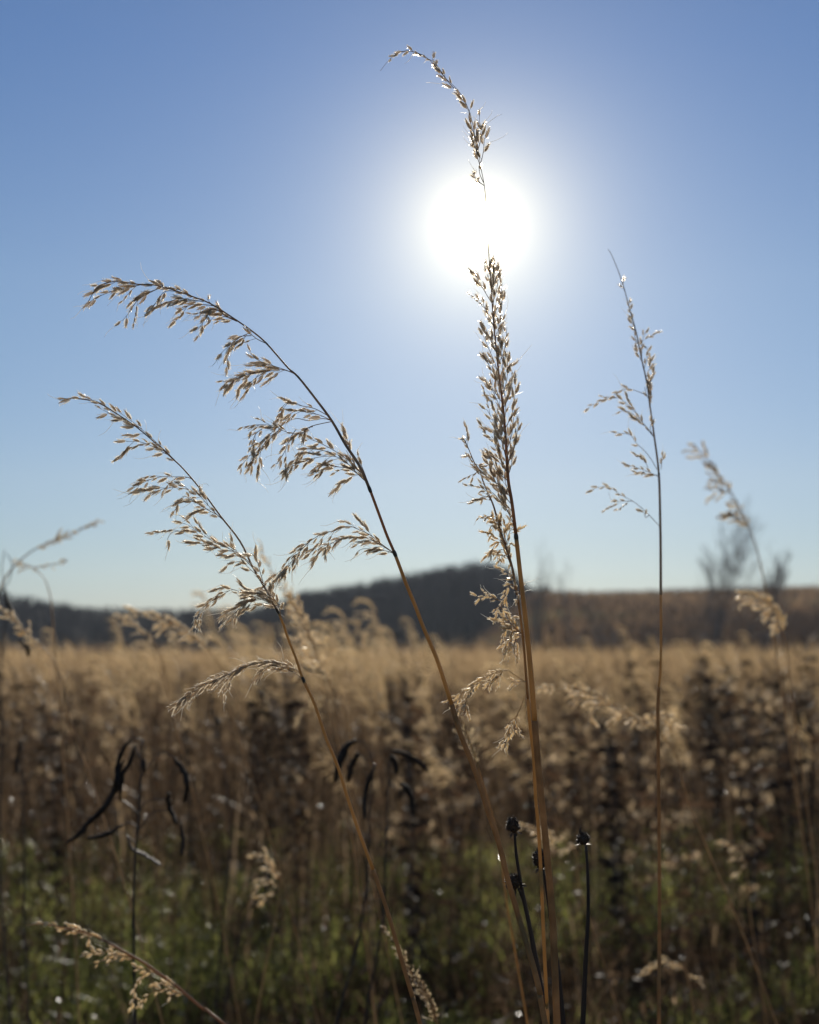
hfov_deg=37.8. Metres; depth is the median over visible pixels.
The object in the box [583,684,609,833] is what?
dead weed
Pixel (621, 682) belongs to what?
grass stalk
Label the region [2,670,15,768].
dead weed
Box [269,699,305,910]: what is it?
dead weed
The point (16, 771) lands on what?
podded weed
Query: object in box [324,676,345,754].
dead weed
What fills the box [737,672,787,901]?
dead weed
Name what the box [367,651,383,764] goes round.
grass stalk
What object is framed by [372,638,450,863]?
grass stalk
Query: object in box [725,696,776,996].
dead weed
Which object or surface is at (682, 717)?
grass stalk
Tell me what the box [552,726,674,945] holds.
grass stalk
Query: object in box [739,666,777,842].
dead weed
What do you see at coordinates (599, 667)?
grass stalk
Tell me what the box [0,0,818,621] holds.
sky
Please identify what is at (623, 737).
dead weed
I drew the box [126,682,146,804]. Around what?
dead weed
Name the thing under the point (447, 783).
grass stalk
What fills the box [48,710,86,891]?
dead weed
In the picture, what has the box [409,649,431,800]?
dead weed
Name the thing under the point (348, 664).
grass stalk
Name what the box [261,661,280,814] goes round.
dead weed
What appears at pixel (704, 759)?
dead weed
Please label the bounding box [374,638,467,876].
grass stalk
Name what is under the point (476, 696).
grass stalk
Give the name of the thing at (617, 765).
dead weed
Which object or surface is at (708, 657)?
grass stalk
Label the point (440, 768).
grass stalk
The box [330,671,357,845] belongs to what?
grass stalk
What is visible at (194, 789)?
dead weed
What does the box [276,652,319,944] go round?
dead weed
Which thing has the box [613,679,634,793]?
dead weed
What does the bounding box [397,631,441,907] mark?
grass stalk
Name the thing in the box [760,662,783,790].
dead weed
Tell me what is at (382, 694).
grass stalk
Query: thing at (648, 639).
leafless shrub
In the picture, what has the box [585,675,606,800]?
dead weed
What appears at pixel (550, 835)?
grass stalk
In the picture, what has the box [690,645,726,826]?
dead weed
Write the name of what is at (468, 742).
grass stalk
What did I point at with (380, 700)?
grass stalk
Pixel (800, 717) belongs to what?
dead weed
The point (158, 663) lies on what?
grass stalk
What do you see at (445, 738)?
dead weed
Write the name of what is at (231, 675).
grass stalk
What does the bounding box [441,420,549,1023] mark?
grass stalk
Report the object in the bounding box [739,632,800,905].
dead weed
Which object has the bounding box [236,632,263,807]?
grass stalk
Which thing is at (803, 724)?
dead weed
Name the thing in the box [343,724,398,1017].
dead weed
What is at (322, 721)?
grass stalk
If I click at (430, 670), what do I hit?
grass stalk
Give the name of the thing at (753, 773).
dead weed
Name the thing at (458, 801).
dead weed
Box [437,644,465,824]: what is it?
grass stalk
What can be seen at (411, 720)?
dead weed
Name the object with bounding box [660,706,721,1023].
grass stalk
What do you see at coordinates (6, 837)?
grass stalk
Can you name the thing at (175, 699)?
dead weed
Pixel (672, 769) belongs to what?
dead weed
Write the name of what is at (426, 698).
grass stalk
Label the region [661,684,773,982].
grass stalk
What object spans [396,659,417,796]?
dead weed
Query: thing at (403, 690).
grass stalk
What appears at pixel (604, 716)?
dead weed
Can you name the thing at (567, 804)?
dead weed
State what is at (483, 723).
dead weed
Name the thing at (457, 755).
dead weed
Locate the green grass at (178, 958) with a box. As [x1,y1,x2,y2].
[0,803,818,1023]
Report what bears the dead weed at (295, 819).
on the ground at (750, 629)
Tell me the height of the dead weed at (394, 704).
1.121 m
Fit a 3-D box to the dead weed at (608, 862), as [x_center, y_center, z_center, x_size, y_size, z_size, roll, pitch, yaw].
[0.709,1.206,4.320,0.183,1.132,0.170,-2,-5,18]
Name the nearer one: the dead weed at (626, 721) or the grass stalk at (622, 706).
the grass stalk at (622, 706)
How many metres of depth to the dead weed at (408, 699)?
6.55 m
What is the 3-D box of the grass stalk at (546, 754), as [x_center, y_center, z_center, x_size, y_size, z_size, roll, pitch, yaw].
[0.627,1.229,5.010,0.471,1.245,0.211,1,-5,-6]
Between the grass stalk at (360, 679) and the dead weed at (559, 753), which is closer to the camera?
the dead weed at (559, 753)
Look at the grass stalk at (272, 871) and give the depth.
1.70 m
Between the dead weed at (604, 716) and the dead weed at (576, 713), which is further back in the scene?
the dead weed at (604, 716)
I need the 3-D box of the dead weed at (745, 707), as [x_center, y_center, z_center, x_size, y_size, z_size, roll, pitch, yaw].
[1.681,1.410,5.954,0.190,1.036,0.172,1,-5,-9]
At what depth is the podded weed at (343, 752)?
1.55 m
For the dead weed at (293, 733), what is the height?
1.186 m
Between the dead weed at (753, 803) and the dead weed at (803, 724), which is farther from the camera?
the dead weed at (803, 724)
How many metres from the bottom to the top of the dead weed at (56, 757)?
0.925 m
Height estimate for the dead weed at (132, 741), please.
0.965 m
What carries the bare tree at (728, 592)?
on the ground at (750, 629)
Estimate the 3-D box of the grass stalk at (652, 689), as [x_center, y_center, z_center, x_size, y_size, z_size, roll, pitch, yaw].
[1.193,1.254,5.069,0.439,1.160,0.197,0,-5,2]
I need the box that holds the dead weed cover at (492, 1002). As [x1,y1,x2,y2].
[0,646,818,1023]
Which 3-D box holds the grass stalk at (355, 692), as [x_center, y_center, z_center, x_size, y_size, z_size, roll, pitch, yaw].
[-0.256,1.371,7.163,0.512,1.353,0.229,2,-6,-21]
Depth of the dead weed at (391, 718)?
8.29 m
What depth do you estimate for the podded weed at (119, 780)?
1.35 m
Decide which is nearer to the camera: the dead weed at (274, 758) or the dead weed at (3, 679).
the dead weed at (274, 758)
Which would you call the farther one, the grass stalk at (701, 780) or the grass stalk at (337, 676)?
the grass stalk at (337, 676)
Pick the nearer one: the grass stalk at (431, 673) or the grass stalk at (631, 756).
the grass stalk at (631, 756)
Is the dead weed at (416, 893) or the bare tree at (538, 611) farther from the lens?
the bare tree at (538, 611)
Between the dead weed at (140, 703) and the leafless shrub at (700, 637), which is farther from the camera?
the leafless shrub at (700, 637)
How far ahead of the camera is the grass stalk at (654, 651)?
11.66 m
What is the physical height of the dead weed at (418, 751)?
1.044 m
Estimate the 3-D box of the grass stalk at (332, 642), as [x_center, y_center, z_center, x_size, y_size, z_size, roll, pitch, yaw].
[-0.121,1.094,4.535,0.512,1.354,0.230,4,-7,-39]
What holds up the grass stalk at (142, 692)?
on the ground at (750, 629)
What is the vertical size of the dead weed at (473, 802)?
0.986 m
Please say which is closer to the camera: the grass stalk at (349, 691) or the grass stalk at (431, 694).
the grass stalk at (431, 694)
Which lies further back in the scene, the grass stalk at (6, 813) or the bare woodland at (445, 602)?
the bare woodland at (445, 602)
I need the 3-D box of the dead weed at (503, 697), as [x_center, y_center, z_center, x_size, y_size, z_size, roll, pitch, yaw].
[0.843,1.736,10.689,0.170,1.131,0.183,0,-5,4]
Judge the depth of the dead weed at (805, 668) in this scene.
8.11 m
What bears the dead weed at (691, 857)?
on the ground at (750, 629)
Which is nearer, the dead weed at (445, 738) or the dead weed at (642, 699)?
the dead weed at (445, 738)
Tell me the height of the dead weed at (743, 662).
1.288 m
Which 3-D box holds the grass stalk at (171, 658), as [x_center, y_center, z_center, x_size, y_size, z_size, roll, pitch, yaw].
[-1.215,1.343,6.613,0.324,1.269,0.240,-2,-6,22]
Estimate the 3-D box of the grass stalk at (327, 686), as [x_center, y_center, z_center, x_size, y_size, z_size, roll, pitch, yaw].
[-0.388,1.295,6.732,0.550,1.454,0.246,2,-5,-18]
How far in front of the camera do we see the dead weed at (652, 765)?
4.46 m
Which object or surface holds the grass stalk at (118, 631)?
on the ground at (750, 629)
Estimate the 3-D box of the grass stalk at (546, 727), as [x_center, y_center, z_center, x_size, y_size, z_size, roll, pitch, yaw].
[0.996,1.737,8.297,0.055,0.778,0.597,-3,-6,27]
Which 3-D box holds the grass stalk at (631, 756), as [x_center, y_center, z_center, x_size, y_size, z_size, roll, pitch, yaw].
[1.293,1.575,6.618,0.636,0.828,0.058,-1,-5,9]
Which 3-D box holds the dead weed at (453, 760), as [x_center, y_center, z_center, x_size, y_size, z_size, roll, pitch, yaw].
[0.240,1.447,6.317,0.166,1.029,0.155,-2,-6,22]
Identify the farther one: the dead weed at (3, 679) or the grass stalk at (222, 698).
the dead weed at (3, 679)
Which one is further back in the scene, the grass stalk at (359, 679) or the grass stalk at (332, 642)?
the grass stalk at (359, 679)
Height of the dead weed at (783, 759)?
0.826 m
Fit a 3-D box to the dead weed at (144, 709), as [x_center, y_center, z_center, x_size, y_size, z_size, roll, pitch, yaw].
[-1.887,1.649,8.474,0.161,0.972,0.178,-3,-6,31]
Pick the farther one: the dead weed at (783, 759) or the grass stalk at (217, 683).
the grass stalk at (217, 683)
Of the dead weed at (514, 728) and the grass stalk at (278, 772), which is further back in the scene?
the dead weed at (514, 728)
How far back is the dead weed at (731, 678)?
8.78 m
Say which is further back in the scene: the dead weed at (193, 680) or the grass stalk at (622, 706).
the dead weed at (193, 680)
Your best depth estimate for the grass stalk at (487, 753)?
5.12 m
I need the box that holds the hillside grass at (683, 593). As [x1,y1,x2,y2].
[5,583,818,665]
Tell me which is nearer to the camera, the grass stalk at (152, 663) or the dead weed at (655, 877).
the dead weed at (655, 877)
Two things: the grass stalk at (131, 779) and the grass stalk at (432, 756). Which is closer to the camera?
the grass stalk at (432, 756)
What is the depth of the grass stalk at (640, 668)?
7.29 m
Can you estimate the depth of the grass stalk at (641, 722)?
7.53 m
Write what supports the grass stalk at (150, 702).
on the ground at (750, 629)
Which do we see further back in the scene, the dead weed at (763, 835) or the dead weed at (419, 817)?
the dead weed at (419, 817)
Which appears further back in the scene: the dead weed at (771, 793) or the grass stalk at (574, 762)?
the grass stalk at (574, 762)
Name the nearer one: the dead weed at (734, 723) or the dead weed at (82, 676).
the dead weed at (734, 723)
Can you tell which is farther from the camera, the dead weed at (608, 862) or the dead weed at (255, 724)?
the dead weed at (255, 724)
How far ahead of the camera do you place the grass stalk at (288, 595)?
1.65 m
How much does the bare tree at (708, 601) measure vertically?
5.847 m
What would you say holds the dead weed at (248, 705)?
on the ground at (750, 629)
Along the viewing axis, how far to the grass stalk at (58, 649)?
6.45 m
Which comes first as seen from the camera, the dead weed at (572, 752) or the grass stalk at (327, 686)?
the dead weed at (572, 752)
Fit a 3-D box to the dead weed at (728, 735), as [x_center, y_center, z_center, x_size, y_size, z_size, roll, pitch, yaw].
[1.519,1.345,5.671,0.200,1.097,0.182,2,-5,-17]
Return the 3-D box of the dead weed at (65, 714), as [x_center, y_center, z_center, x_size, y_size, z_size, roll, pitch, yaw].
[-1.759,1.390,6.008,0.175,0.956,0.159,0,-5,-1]
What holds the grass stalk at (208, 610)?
on the ground at (750, 629)
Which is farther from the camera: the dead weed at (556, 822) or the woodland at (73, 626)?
the woodland at (73, 626)
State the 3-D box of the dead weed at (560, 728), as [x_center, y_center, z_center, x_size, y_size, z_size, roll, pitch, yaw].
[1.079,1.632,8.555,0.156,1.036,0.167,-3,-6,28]
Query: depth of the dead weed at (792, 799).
5.13 m
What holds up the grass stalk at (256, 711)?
on the ground at (750, 629)
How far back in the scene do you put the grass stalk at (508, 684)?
6.16 m
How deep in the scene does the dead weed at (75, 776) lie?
7.07 m
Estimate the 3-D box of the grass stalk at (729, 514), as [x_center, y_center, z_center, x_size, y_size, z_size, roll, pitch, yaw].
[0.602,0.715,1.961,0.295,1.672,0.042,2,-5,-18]
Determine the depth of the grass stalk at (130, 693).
4.53 m
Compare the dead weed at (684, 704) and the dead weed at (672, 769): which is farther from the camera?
the dead weed at (672, 769)
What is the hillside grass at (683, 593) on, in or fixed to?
on the ground at (750, 629)
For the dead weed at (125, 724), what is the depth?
5.67 m
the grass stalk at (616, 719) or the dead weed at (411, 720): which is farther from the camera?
the dead weed at (411, 720)
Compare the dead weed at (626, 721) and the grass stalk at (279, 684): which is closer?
the grass stalk at (279, 684)
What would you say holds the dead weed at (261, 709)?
on the ground at (750, 629)
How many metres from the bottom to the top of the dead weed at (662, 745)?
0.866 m
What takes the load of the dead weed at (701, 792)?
on the ground at (750, 629)
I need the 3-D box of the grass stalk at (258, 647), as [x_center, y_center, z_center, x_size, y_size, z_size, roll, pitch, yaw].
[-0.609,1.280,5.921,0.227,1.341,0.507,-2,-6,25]
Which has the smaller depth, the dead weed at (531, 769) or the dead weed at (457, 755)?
the dead weed at (457, 755)
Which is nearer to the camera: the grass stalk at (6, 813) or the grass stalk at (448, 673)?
the grass stalk at (6, 813)
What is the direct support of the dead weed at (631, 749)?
on the ground at (750, 629)
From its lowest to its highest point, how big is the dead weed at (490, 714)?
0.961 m
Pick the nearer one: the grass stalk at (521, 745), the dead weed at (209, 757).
the grass stalk at (521, 745)
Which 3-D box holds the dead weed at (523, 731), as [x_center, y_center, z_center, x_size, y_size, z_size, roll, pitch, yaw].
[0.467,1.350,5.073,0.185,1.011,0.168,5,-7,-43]
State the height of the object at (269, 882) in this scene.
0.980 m
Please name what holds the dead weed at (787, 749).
on the ground at (750, 629)
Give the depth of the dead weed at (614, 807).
4.90 m
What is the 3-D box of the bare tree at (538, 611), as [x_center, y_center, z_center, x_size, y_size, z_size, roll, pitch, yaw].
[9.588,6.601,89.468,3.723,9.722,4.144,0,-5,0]
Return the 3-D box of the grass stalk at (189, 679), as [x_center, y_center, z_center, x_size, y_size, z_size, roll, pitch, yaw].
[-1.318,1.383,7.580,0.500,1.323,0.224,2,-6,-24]
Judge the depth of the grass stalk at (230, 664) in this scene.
4.25 m
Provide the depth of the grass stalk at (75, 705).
8.87 m
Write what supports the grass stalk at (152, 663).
on the ground at (750, 629)
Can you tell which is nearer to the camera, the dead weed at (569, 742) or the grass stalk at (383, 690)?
the grass stalk at (383, 690)
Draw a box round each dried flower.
[504,872,550,1023]
[505,816,544,1003]
[532,848,565,1023]
[576,826,590,1023]
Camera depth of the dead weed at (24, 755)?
7.81 m
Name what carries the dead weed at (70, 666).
on the ground at (750, 629)
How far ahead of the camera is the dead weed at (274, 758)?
6.02 m
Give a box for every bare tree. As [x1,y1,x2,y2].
[524,538,558,651]
[543,559,584,648]
[580,591,608,648]
[691,562,735,641]
[693,493,771,657]
[757,547,795,658]
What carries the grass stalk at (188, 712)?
on the ground at (750, 629)
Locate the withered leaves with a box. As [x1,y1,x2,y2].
[1,760,818,1023]
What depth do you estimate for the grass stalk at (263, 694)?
8.16 m
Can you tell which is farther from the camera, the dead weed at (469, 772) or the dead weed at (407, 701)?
the dead weed at (407, 701)
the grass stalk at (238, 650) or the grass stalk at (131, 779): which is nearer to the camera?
the grass stalk at (131, 779)
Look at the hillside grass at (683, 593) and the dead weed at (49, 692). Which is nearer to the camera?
the dead weed at (49, 692)
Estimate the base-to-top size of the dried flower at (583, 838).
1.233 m
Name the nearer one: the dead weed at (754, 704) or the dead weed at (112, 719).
the dead weed at (754, 704)
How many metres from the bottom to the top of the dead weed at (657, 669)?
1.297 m
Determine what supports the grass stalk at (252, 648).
on the ground at (750, 629)
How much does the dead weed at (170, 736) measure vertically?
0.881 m
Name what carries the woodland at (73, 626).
on the ground at (750, 629)
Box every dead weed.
[0,649,9,812]
[0,653,32,835]
[0,668,10,730]
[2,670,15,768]
[12,673,40,825]
[21,655,50,816]
[28,669,67,868]
[28,703,63,913]
[30,675,72,958]
[44,693,78,870]
[47,698,69,876]
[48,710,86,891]
[59,664,79,789]
[62,696,86,840]
[63,668,113,923]
[69,666,93,787]
[96,665,141,904]
[106,681,127,760]
[120,687,147,836]
[121,646,145,825]
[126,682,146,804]
[136,678,156,791]
[138,687,155,761]
[142,694,171,874]
[160,691,184,814]
[162,697,186,828]
[165,712,202,913]
[173,659,196,791]
[173,666,190,776]
[176,681,186,785]
[183,659,204,783]
[192,730,216,865]
[200,678,223,820]
[208,686,235,826]
[220,676,239,762]
[232,651,275,924]
[237,681,275,870]
[240,658,260,779]
[240,659,278,940]
[245,654,266,778]
[246,632,274,789]
[253,654,273,822]
[258,649,273,780]
[259,681,292,883]
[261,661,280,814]
[262,680,284,818]
[267,652,291,818]
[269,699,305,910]
[274,689,322,945]
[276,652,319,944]
[276,671,306,868]
[278,660,294,799]
[279,659,297,813]
[293,711,313,843]
[295,677,311,780]
[324,665,350,815]
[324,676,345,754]
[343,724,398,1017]
[369,688,439,1023]
[375,688,398,847]
[378,655,403,792]
[380,670,395,816]
[382,668,401,810]
[384,683,438,985]
[385,711,444,1023]
[387,658,420,809]
[387,661,421,864]
[394,693,428,904]
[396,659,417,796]
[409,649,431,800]
[413,676,426,775]
[414,677,450,897]
[424,678,449,797]
[425,746,472,998]
[431,686,464,856]
[435,690,480,941]
[438,717,478,912]
[443,694,470,871]
[458,716,473,836]
[460,711,484,897]
[464,671,501,871]
[478,666,501,789]
[491,700,518,833]
[494,649,511,750]
[496,711,531,937]
[502,650,519,781]
[503,661,534,832]
[507,675,532,822]
[519,673,536,786]
[520,749,572,1023]
[524,693,544,835]
[530,721,563,870]
[539,754,568,968]
[547,665,562,768]
[547,683,574,840]
[548,668,570,807]
[551,678,592,869]
[551,733,575,871]
[553,661,582,823]
[554,720,571,821]
[557,688,590,911]
[564,704,586,830]
[567,646,595,819]
[568,735,607,951]
[576,690,632,996]
[579,687,608,848]
[579,752,608,916]
[580,706,645,1009]
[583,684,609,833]
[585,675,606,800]
[585,735,608,869]
[586,728,631,924]
[593,697,615,826]
[593,718,638,959]
[601,713,628,837]
[606,754,656,1006]
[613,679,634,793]
[614,629,645,801]
[614,641,653,874]
[616,683,636,821]
[623,721,655,929]
[629,674,652,813]
[629,733,675,995]
[630,784,678,1020]
[634,628,670,814]
[644,719,668,869]
[644,749,701,1023]
[650,701,687,886]
[652,659,704,884]
[661,698,688,857]
[665,760,715,1009]
[673,650,706,790]
[680,675,728,891]
[681,652,740,898]
[684,625,717,808]
[686,644,717,818]
[686,648,709,792]
[687,650,716,826]
[688,739,708,862]
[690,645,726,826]
[690,664,704,774]
[696,654,739,839]
[706,648,752,877]
[706,679,748,896]
[712,646,745,797]
[713,745,776,1023]
[718,661,746,816]
[719,705,738,818]
[721,650,744,794]
[723,789,774,1023]
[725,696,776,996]
[728,685,771,900]
[729,693,761,883]
[732,635,759,787]
[733,691,748,797]
[734,719,769,891]
[736,667,769,890]
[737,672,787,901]
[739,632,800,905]
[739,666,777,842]
[744,651,767,790]
[747,694,777,872]
[748,736,783,919]
[754,688,772,825]
[758,683,784,814]
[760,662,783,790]
[762,649,795,795]
[762,730,790,888]
[764,673,811,935]
[765,674,788,778]
[771,672,818,908]
[772,680,805,863]
[779,681,798,791]
[779,715,807,881]
[780,632,818,813]
[784,674,818,818]
[785,657,818,876]
[788,621,818,816]
[794,723,818,920]
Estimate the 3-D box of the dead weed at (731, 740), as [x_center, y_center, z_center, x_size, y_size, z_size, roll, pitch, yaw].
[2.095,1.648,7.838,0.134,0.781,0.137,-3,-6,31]
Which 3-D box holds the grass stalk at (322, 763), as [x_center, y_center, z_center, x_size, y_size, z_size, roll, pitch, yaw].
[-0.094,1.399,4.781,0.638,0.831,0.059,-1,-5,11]
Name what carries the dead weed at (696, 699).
on the ground at (750, 629)
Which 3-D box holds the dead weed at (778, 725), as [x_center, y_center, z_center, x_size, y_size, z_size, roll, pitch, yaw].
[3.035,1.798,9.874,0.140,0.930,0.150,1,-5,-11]
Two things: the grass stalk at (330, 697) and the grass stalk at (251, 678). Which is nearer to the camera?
the grass stalk at (330, 697)
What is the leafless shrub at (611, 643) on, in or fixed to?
on the ground at (750, 629)
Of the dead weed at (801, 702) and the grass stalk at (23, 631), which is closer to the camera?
the grass stalk at (23, 631)
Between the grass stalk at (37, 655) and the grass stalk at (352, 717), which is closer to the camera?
the grass stalk at (37, 655)
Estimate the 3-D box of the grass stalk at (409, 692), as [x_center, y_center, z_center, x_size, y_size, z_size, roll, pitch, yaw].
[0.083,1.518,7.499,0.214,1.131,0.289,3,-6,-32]
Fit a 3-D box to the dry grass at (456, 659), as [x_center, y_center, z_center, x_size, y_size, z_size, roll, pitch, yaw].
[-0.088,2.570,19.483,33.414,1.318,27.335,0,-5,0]
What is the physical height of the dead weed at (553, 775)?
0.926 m
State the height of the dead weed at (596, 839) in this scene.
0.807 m
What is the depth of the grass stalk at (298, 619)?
7.00 m
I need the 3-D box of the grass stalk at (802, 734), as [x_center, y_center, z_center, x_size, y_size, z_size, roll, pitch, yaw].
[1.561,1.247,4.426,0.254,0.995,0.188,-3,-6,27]
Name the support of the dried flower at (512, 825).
on the ground at (750, 629)
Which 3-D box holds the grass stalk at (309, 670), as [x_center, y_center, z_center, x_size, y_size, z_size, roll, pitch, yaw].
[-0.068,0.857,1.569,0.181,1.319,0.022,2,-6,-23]
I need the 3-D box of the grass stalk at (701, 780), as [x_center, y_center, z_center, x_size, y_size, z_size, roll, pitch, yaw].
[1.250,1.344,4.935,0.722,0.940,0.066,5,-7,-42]
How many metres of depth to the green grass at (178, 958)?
4.70 m
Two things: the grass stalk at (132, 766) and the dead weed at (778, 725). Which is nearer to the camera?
the grass stalk at (132, 766)
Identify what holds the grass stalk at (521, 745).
on the ground at (750, 629)
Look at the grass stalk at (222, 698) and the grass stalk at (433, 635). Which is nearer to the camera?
the grass stalk at (433, 635)
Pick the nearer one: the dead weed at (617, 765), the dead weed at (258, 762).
the dead weed at (617, 765)
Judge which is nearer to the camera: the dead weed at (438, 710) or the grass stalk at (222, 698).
the dead weed at (438, 710)
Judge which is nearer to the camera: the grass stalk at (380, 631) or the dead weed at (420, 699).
the grass stalk at (380, 631)
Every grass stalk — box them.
[0,519,103,588]
[0,606,162,1023]
[0,651,17,778]
[0,748,31,944]
[2,780,34,841]
[2,801,22,886]
[3,788,65,897]
[11,558,79,1023]
[14,651,37,733]
[17,640,80,871]
[25,921,225,1023]
[41,628,113,860]
[53,390,421,1023]
[61,642,93,744]
[64,674,83,774]
[71,262,547,1023]
[84,655,183,959]
[89,715,178,879]
[102,735,170,887]
[104,707,148,883]
[105,617,172,889]
[105,673,144,914]
[109,647,193,916]
[112,612,239,1023]
[112,627,157,815]
[114,675,172,935]
[118,672,155,872]
[123,605,318,1023]
[129,651,153,803]
[130,655,143,801]
[132,641,228,879]
[133,659,158,819]
[148,641,178,749]
[160,639,198,862]
[163,626,229,803]
[173,685,215,946]
[186,700,215,847]
[190,590,314,960]
[195,680,259,768]
[203,636,321,973]
[208,656,225,751]
[209,629,276,824]
[215,610,266,804]
[219,605,287,818]
[220,694,278,799]
[223,633,290,843]
[229,624,324,906]
[229,632,282,771]
[230,644,300,982]
[233,657,277,825]
[234,625,296,801]
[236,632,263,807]
[237,650,284,842]
[243,635,298,894]
[245,537,402,1023]
[246,847,280,1023]
[247,637,296,847]
[249,622,310,793]
[250,667,302,934]
[257,629,320,920]
[259,648,311,917]
[263,625,282,793]
[274,623,305,802]
[281,641,342,822]
[283,615,359,838]
[291,695,376,1023]
[292,643,336,852]
[294,612,367,865]
[296,652,324,848]
[297,661,375,1023]
[300,641,331,824]
[308,667,340,845]
[308,674,357,809]
[309,629,335,807]
[310,621,404,973]
[310,637,353,847]
[310,647,350,899]
[311,755,454,937]
[313,731,385,916]
[315,623,354,787]
[320,639,375,826]
[321,636,360,794]
[323,608,444,923]
[323,628,396,835]
[329,633,365,766]
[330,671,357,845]
[333,625,384,806]
[334,640,390,901]
[344,648,413,840]
[346,618,436,1001]
[348,675,399,951]
[350,636,367,745]
[351,630,403,914]
[352,598,485,986]
[365,648,425,819]
[365,663,405,847]
[365,675,425,939]
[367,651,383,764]
[369,653,411,865]
[370,670,419,896]
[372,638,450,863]
[374,627,483,903]
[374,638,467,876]
[376,632,403,795]
[376,650,437,838]
[380,45,559,1023]
[381,925,438,1023]
[384,729,513,918]
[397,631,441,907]
[399,663,426,818]
[400,618,473,806]
[405,727,551,1013]
[408,680,457,962]
[410,744,569,925]
[412,655,468,859]
[418,642,462,766]
[419,745,536,1010]
[421,639,439,740]
[431,634,497,830]
[434,641,495,812]
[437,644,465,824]
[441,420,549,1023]
[452,712,527,1023]
[455,681,521,778]
[467,710,580,857]
[467,730,620,940]
[473,680,531,782]
[481,663,580,1018]
[484,663,604,1021]
[491,665,561,870]
[493,748,633,925]
[494,749,587,870]
[497,723,648,926]
[498,656,603,928]
[510,707,563,904]
[518,822,621,1023]
[535,681,776,1023]
[536,708,563,798]
[539,731,644,870]
[543,635,557,746]
[549,649,604,812]
[551,658,576,862]
[551,688,622,789]
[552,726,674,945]
[568,667,682,986]
[577,638,634,812]
[583,249,665,1023]
[585,694,623,851]
[587,720,689,847]
[599,691,649,914]
[605,668,681,765]
[609,676,641,823]
[612,690,690,842]
[616,626,644,706]
[623,679,682,893]
[626,641,662,800]
[633,669,732,933]
[638,956,703,1023]
[646,636,667,707]
[652,692,762,822]
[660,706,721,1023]
[660,727,762,925]
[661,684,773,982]
[661,708,706,949]
[669,678,706,862]
[670,640,714,778]
[682,440,818,969]
[698,640,747,823]
[699,641,807,913]
[702,642,747,859]
[715,840,766,1023]
[730,587,818,898]
[736,632,776,768]
[790,714,818,922]
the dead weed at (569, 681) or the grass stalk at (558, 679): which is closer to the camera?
the grass stalk at (558, 679)
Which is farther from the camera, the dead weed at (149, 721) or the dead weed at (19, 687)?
the dead weed at (149, 721)
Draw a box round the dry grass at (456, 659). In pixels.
[0,628,818,888]
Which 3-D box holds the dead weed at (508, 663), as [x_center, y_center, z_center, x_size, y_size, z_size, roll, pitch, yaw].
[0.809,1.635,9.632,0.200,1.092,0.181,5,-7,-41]
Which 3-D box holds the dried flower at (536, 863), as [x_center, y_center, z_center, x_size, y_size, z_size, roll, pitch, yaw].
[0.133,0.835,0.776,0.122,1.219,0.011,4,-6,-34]
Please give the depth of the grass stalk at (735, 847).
2.00 m
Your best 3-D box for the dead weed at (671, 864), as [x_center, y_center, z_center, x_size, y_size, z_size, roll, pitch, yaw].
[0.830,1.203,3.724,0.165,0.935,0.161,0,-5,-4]
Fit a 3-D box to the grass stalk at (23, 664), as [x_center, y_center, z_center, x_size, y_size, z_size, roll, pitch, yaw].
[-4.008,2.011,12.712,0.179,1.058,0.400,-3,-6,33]
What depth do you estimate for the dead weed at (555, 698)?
10.76 m
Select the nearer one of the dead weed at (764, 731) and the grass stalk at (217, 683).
the dead weed at (764, 731)
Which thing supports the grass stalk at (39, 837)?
on the ground at (750, 629)
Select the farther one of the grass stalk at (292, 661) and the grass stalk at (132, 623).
the grass stalk at (292, 661)
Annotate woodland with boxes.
[0,586,333,653]
[259,558,550,649]
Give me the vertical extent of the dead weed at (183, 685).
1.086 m
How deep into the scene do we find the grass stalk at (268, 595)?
0.75 m
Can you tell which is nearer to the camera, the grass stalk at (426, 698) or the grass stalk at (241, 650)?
the grass stalk at (426, 698)
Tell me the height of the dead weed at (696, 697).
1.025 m
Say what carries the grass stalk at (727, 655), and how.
on the ground at (750, 629)
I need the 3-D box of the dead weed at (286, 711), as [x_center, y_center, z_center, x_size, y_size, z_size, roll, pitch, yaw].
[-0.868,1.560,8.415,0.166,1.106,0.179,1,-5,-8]
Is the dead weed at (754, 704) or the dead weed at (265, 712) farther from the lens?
the dead weed at (265, 712)
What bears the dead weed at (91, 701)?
on the ground at (750, 629)
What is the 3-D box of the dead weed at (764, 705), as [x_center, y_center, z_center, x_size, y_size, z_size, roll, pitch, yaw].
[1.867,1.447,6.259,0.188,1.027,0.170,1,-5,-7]
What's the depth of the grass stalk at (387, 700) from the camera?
6.74 m
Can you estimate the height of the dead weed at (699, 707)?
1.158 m
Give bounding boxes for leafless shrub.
[568,624,608,655]
[595,630,626,654]
[635,622,664,655]
[691,629,720,652]
[739,628,770,660]
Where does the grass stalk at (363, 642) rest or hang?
on the ground at (750, 629)
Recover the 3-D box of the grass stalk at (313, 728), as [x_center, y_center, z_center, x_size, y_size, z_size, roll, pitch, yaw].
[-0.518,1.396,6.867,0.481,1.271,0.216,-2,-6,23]
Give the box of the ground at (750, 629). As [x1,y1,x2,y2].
[0,591,818,1023]
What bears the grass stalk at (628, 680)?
on the ground at (750, 629)
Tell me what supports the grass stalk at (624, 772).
on the ground at (750, 629)
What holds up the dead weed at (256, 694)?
on the ground at (750, 629)
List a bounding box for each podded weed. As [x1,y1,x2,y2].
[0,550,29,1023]
[15,740,32,1023]
[67,737,189,1023]
[211,688,231,1023]
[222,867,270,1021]
[334,739,428,1023]
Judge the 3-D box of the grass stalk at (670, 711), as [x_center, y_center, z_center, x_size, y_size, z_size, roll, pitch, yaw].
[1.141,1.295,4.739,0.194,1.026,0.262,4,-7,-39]

